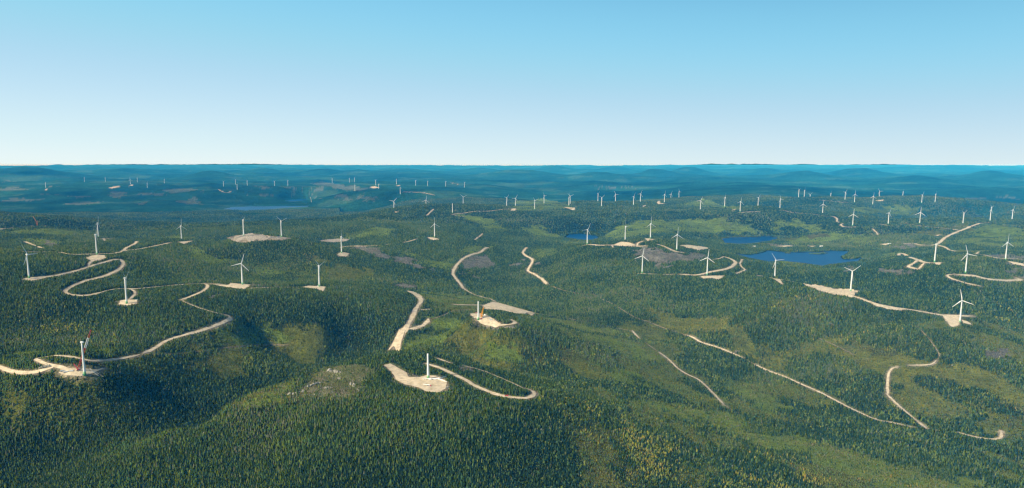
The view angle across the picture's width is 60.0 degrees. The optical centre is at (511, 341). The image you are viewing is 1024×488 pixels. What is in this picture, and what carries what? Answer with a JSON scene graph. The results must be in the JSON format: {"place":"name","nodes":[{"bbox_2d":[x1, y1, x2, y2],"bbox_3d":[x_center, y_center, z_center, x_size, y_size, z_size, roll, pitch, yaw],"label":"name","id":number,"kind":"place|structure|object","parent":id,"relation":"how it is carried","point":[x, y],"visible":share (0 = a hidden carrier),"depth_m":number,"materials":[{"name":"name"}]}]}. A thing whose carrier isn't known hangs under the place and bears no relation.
{"place":"outdoors","nodes":[
{"label":"outdoors","id":0,"kind":"place"},
{"bbox_2d":[0,365,52,373],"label":"gravel road","id":1,"kind":"structure","parent":0,"point":[3,368],"depth_m":2616.28,"materials":[{"name":"beige gravel"}]},
{"bbox_2d":[49,259,117,276],"bbox_3d":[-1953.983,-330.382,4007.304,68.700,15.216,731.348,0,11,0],"label":"gravel road","id":2,"kind":"structure","parent":0,"point":[82,268],"depth_m":4016.86,"materials":[{"name":"beige gravel"}]},
{"bbox_2d":[34,354,139,368],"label":"gravel road","id":3,"kind":"structure","parent":0,"point":[52,365],"depth_m":2675.92,"materials":[{"name":"beige gravel"}]},
{"bbox_2d":[63,259,124,295],"bbox_3d":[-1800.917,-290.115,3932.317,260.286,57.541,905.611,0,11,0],"label":"gravel road","id":4,"kind":"structure","parent":0,"point":[65,290],"depth_m":3833.23,"materials":[{"name":"beige gravel"}]},
{"bbox_2d":[22,242,170,253],"bbox_3d":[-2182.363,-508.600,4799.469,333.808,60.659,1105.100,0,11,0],"label":"gravel road","id":5,"kind":"structure","parent":0,"point":[116,252],"depth_m":4636.16,"materials":[{"name":"beige gravel"}]},
{"bbox_2d":[111,283,228,289],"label":"gravel road","id":6,"kind":"structure","parent":0,"point":[157,286],"depth_m":3841.16,"materials":[{"name":"beige gravel"}]},
{"bbox_2d":[143,314,231,353],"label":"gravel road","id":7,"kind":"structure","parent":0,"point":[229,318],"depth_m":3257.45,"materials":[{"name":"beige gravel"}]},
{"bbox_2d":[181,284,208,299],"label":"gravel road","id":8,"kind":"structure","parent":0,"point":[206,287],"depth_m":3822.74,"materials":[{"name":"beige gravel"}]},
{"bbox_2d":[157,345,267,354],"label":"track","id":9,"kind":"structure","parent":0,"point":[226,347],"depth_m":3255.44,"materials":[{"name":"beige gravel"}]},
{"bbox_2d":[226,206,307,210],"bbox_3d":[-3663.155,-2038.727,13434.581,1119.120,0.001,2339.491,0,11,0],"label":"lake","id":10,"kind":"structure","parent":0,"point":[246,208],"depth_m":13195.44,"materials":[{"name":"blue liquid"}]},
{"bbox_2d":[285,199,305,201],"bbox_3d":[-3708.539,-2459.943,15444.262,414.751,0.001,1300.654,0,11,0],"label":"lake","id":11,"kind":"structure","parent":0,"point":[296,200],"depth_m":15255.78,"materials":[{"name":"blue liquid"}]},
{"bbox_2d":[452,247,487,287],"bbox_3d":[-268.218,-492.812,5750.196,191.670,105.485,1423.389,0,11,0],"label":"gravel road","id":12,"kind":"structure","parent":0,"point":[456,265],"depth_m":5507.32,"materials":[{"name":"beige gravel"}]},
{"bbox_2d":[426,363,536,398],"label":"gravel road","id":13,"kind":"structure","parent":0,"point":[534,393],"depth_m":2501.13,"materials":[{"name":"beige gravel"}]},
{"bbox_2d":[484,319,516,325],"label":"gravel road","id":14,"kind":"structure","parent":0,"point":[514,322],"depth_m":3483.33,"materials":[{"name":"beige gravel"}]},
{"bbox_2d":[0,164,1023,487],"bbox_3d":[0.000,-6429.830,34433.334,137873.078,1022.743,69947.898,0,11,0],"label":"ground","id":15,"kind":"structure","parent":0,"point":[68,188],"depth_m":5211.24,"materials":[{"name":"green plant"}]},
{"bbox_2d":[22,246,37,277],"label":"wind turbine","id":16,"kind":"object","parent":15,"relation":"on","point":[27,263],"visible":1,"depth_m":3645.39,"materials":[{"name":"white metal"}]},
{"bbox_2d":[25,276,48,280],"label":"gravel pad","id":17,"kind":"object","parent":15,"relation":"on","point":[34,278],"visible":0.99,"depth_m":3672.30,"materials":[{"name":"beige gravel"}]},
{"bbox_2d":[59,368,103,375],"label":"gravel pad","id":18,"kind":"object","parent":15,"relation":"on","point":[78,372],"visible":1,"depth_m":2598.59,"materials":[{"name":"beige gravel"}]},
{"bbox_2d":[74,332,91,370],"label":"crawler crane","id":19,"kind":"object","parent":18,"relation":"on","point":[84,352],"visible":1,"depth_m":2594.78,"materials":[{"name":"metal"}]},
{"bbox_2d":[80,341,85,375],"label":"turbine tower","id":20,"kind":"structure","parent":18,"relation":"on","point":[83,363],"depth_m":2585.83,"materials":[{"name":"white metal"}]},
{"bbox_2d":[87,255,105,260],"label":"gravel pad","id":21,"kind":"object","parent":15,"relation":"on","point":[95,257],"visible":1,"depth_m":4288.76,"materials":[{"name":"beige gravel"}]},
{"bbox_2d":[94,234,97,254],"label":"wind turbine","id":22,"kind":"object","parent":21,"relation":"on","point":[96,244],"visible":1,"depth_m":4353.41,"materials":[{"name":"white metal"}]},
{"bbox_2d":[119,299,136,304],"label":"gravel pad","id":23,"kind":"object","parent":15,"relation":"on","point":[123,302],"visible":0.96,"depth_m":3422.30,"materials":[{"name":"beige gravel"}]},
{"bbox_2d":[124,274,127,303],"label":"wind turbine","id":24,"kind":"object","parent":23,"relation":"on","point":[125,284],"visible":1,"depth_m":3398.90,"materials":[{"name":"white metal"}]},
{"bbox_2d":[213,283,249,288],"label":"gravel pad","id":25,"kind":"object","parent":15,"relation":"on","point":[236,285],"visible":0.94,"depth_m":3985.49,"materials":[{"name":"beige gravel"}]},
{"bbox_2d":[232,255,248,284],"label":"wind turbine","id":26,"kind":"object","parent":25,"relation":"on","point":[241,270],"visible":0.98,"depth_m":4040.78,"materials":[{"name":"white metal"}]},
{"bbox_2d":[231,233,286,241],"bbox_3d":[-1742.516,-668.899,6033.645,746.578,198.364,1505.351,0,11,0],"label":"gravel pad","id":27,"kind":"object","parent":15,"relation":"on","point":[254,237],"visible":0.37,"depth_m":5390.15,"materials":[{"name":"beige gravel"}]},
{"bbox_2d":[305,286,324,290],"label":"gravel pad","id":28,"kind":"object","parent":15,"relation":"on","point":[321,288],"visible":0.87,"depth_m":4080.16,"materials":[{"name":"beige gravel"}]},
{"bbox_2d":[315,260,319,286],"label":"wind turbine","id":29,"kind":"object","parent":28,"relation":"on","point":[318,274],"visible":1,"depth_m":4133.02,"materials":[{"name":"white metal"}]},
{"bbox_2d":[327,368,340,372],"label":"rock outcrop","id":30,"kind":"object","parent":15,"relation":"on","point":[330,370],"visible":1,"depth_m":2657.56,"materials":[{"name":"grey stone"}]},
{"bbox_2d":[321,239,348,241],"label":"gravel pad","id":31,"kind":"object","parent":15,"relation":"on","point":[333,240],"visible":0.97,"depth_m":6539.39,"materials":[{"name":"beige gravel"}]},
{"bbox_2d":[338,252,348,255],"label":"gravel pad","id":32,"kind":"object","parent":15,"relation":"on","point":[343,254],"visible":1,"depth_m":5369.65,"materials":[{"name":"beige gravel"}]},
{"bbox_2d":[389,291,422,350],"bbox_3d":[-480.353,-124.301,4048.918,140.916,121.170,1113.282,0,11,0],"label":"gravel road","id":33,"kind":"structure","parent":15,"relation":"on","point":[396,343],"depth_m":3715.55,"materials":[{"name":"beige gravel"}]},
{"bbox_2d":[384,364,446,391],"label":"gravel pad","id":34,"kind":"object","parent":15,"relation":"on","point":[437,385],"visible":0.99,"depth_m":2567.36,"materials":[{"name":"beige gravel"}]},
{"bbox_2d":[427,353,429,377],"label":"turbine tower","id":35,"kind":"structure","parent":34,"relation":"on","point":[428,375],"depth_m":2583.63,"materials":[{"name":"white metal"}]},
{"bbox_2d":[409,318,429,329],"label":"gravel pad","id":36,"kind":"object","parent":15,"relation":"on","point":[424,323],"visible":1,"depth_m":3770.28,"materials":[{"name":"beige gravel"}]},
{"bbox_2d":[470,313,499,326],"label":"gravel pad","id":37,"kind":"object","parent":15,"relation":"on","point":[487,321],"visible":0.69,"depth_m":3517.16,"materials":[{"name":"beige gravel"}]},
{"bbox_2d":[483,302,532,313],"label":"gravel pad","id":38,"kind":"object","parent":15,"relation":"on","point":[494,305],"visible":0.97,"depth_m":4243.35,"materials":[{"name":"beige gravel"}]},
{"bbox_2d":[0,194,1023,487],"bbox_3d":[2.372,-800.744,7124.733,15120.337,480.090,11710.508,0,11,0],"label":"fir forest","id":39,"kind":"object","parent":15,"relation":"on","point":[740,458],"visible":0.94,"depth_m":3528.62,"materials":[{"name":"green plant"}]},
{"bbox_2d":[0,194,1023,487],"bbox_3d":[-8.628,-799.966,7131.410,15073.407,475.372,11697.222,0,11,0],"label":"birch forest","id":40,"kind":"object","parent":15,"relation":"on","point":[620,416],"visible":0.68,"depth_m":3297.07,"materials":[{"name":"green plant"}]},
{"bbox_2d":[0,225,1023,487],"bbox_3d":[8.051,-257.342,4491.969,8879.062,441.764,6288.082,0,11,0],"label":"brush cover","id":41,"kind":"object","parent":15,"relation":"on","point":[656,407],"visible":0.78,"depth_m":3070.70,"materials":[{"name":"green plant"}]},
{"bbox_2d":[44,231,1023,486],"bbox_3d":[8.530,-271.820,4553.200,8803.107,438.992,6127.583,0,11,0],"label":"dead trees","id":42,"kind":"object","parent":15,"relation":"on","point":[648,321],"visible":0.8,"depth_m":5134.77,"materials":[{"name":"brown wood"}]},
{"bbox_2d":[615,242,634,245],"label":"gravel pad","id":43,"kind":"object","parent":15,"relation":"on","point":[623,243],"visible":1,"depth_m":5673.97,"materials":[{"name":"beige gravel"}]},
{"bbox_2d":[635,251,645,272],"label":"wind turbine","id":44,"kind":"object","parent":15,"relation":"on","point":[642,256],"visible":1,"depth_m":4984.51,"materials":[{"name":"white metal"}]},
{"bbox_2d":[680,245,707,249],"bbox_3d":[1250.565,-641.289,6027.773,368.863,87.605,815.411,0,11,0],"label":"gravel pad","id":45,"kind":"object","parent":15,"relation":"on","point":[695,247],"visible":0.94,"depth_m":5718.87,"materials":[{"name":"beige gravel"}]},
{"bbox_2d":[701,276,722,278],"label":"gravel pad","id":46,"kind":"object","parent":15,"relation":"on","point":[716,277],"visible":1,"depth_m":4817.59,"materials":[{"name":"beige gravel"}]},
{"bbox_2d":[700,252,711,274],"label":"wind turbine","id":47,"kind":"object","parent":46,"relation":"on","point":[707,263],"visible":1,"depth_m":4870.01,"materials":[{"name":"white metal"}]},
{"bbox_2d":[772,255,783,275],"label":"wind turbine","id":48,"kind":"object","parent":15,"relation":"on","point":[775,266],"visible":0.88,"depth_m":4629.74,"materials":[{"name":"white metal"}]},
{"bbox_2d":[803,283,857,296],"bbox_3d":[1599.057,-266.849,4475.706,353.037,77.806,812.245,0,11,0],"label":"gravel pad","id":49,"kind":"object","parent":15,"relation":"on","point":[848,292],"visible":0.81,"depth_m":4186.62,"materials":[{"name":"beige gravel"}]},
{"bbox_2d":[844,266,859,290],"label":"wind turbine","id":50,"kind":"object","parent":49,"relation":"on","point":[851,278],"visible":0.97,"depth_m":4232.70,"materials":[{"name":"white metal"}]},
{"bbox_2d":[873,303,902,309],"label":"gravel pad","id":51,"kind":"object","parent":15,"relation":"on","point":[888,307],"visible":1,"depth_m":3966.13,"materials":[{"name":"beige gravel"}]},
{"bbox_2d":[942,315,958,326],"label":"gravel pad","id":52,"kind":"object","parent":15,"relation":"on","point":[952,321],"visible":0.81,"depth_m":3947.11,"materials":[{"name":"beige gravel"}]},
{"bbox_2d":[954,289,973,321],"label":"wind turbine","id":53,"kind":"object","parent":52,"relation":"on","point":[961,307],"visible":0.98,"depth_m":3778.62,"materials":[{"name":"white metal"}]},
{"bbox_2d":[965,247,975,272],"label":"wind turbine","id":54,"kind":"object","parent":15,"relation":"on","point":[966,260],"visible":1,"depth_m":4442.62,"materials":[{"name":"white metal"}]},
{"bbox_2d":[1003,238,1012,259],"label":"wind turbine","id":55,"kind":"object","parent":15,"relation":"on","point":[1006,249],"visible":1,"depth_m":4833.36,"materials":[{"name":"white metal"}]},
{"bbox_2d":[0,0,1023,165],"label":"sky","id":56,"kind":"structure","parent":0,"point":[83,82],"materials":[{"name":"blue"}]},
{"bbox_2d":[522,247,546,283],"bbox_3d":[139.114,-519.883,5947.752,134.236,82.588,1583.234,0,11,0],"label":"gravel road","id":57,"kind":"structure","parent":0,"point":[543,280],"depth_m":5780.90,"materials":[{"name":"beige gravel"}]},
{"bbox_2d":[566,234,597,239],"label":"lake","id":58,"kind":"structure","parent":0,"point":[580,236],"depth_m":7695.65,"materials":[{"name":"blue liquid"}]},
{"bbox_2d":[659,352,723,404],"bbox_3d":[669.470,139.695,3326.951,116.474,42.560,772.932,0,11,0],"label":"gravel road","id":59,"kind":"structure","parent":0,"point":[694,377],"depth_m":3396.88,"materials":[{"name":"beige gravel"}]},
{"bbox_2d":[682,256,736,274],"bbox_3d":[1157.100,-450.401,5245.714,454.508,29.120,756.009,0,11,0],"label":"gravel road","id":60,"kind":"structure","parent":0,"point":[733,264],"depth_m":5065.74,"materials":[{"name":"beige gravel"}]},
{"bbox_2d":[687,335,742,357],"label":"gravel road","id":61,"kind":"structure","parent":0,"point":[713,345],"depth_m":3808.36,"materials":[{"name":"beige gravel"}]},
{"bbox_2d":[722,236,776,243],"bbox_3d":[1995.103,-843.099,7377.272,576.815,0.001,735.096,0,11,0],"label":"lake","id":62,"kind":"structure","parent":0,"point":[740,240],"depth_m":7423.92,"materials":[{"name":"blue liquid"}]},
{"bbox_2d":[740,250,860,265],"bbox_3d":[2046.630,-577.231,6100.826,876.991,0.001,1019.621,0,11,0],"label":"lake","id":63,"kind":"structure","parent":0,"point":[831,257],"depth_m":6095.33,"materials":[{"name":"blue liquid"}]},
{"bbox_2d":[757,365,902,424],"bbox_3d":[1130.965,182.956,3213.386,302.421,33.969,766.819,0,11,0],"label":"gravel road","id":64,"kind":"structure","parent":0,"point":[824,394],"depth_m":3178.09,"materials":[{"name":"beige gravel"}]},
{"bbox_2d":[886,367,894,393],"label":"gravel road","id":65,"kind":"structure","parent":0,"point":[887,383],"depth_m":3239.93,"materials":[{"name":"beige gravel"}]},
{"bbox_2d":[887,394,915,419],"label":"gravel road","id":66,"kind":"structure","parent":0,"point":[899,406],"depth_m":3033.28,"materials":[{"name":"beige gravel"}]},
{"bbox_2d":[853,296,967,315],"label":"gravel road","id":67,"kind":"structure","parent":0,"point":[911,309],"depth_m":4000.51,"materials":[{"name":"beige gravel"}]},
{"bbox_2d":[934,223,979,244],"bbox_3d":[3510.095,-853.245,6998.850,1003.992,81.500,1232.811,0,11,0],"label":"gravel road","id":68,"kind":"structure","parent":0,"point":[941,240],"depth_m":6904.69,"materials":[{"name":"beige gravel"}]},
{"bbox_2d":[946,274,978,285],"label":"gravel road","id":69,"kind":"structure","parent":0,"point":[957,280],"depth_m":4376.24,"materials":[{"name":"beige gravel"}]},
{"bbox_2d":[962,431,1002,439],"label":"gravel road","id":70,"kind":"structure","parent":0,"point":[1000,435],"depth_m":2789.47,"materials":[{"name":"beige gravel"}]},
{"bbox_2d":[959,274,1021,280],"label":"gravel road","id":71,"kind":"structure","parent":0,"point":[1018,279],"depth_m":4433.83,"materials":[{"name":"beige gravel"}]}
]}

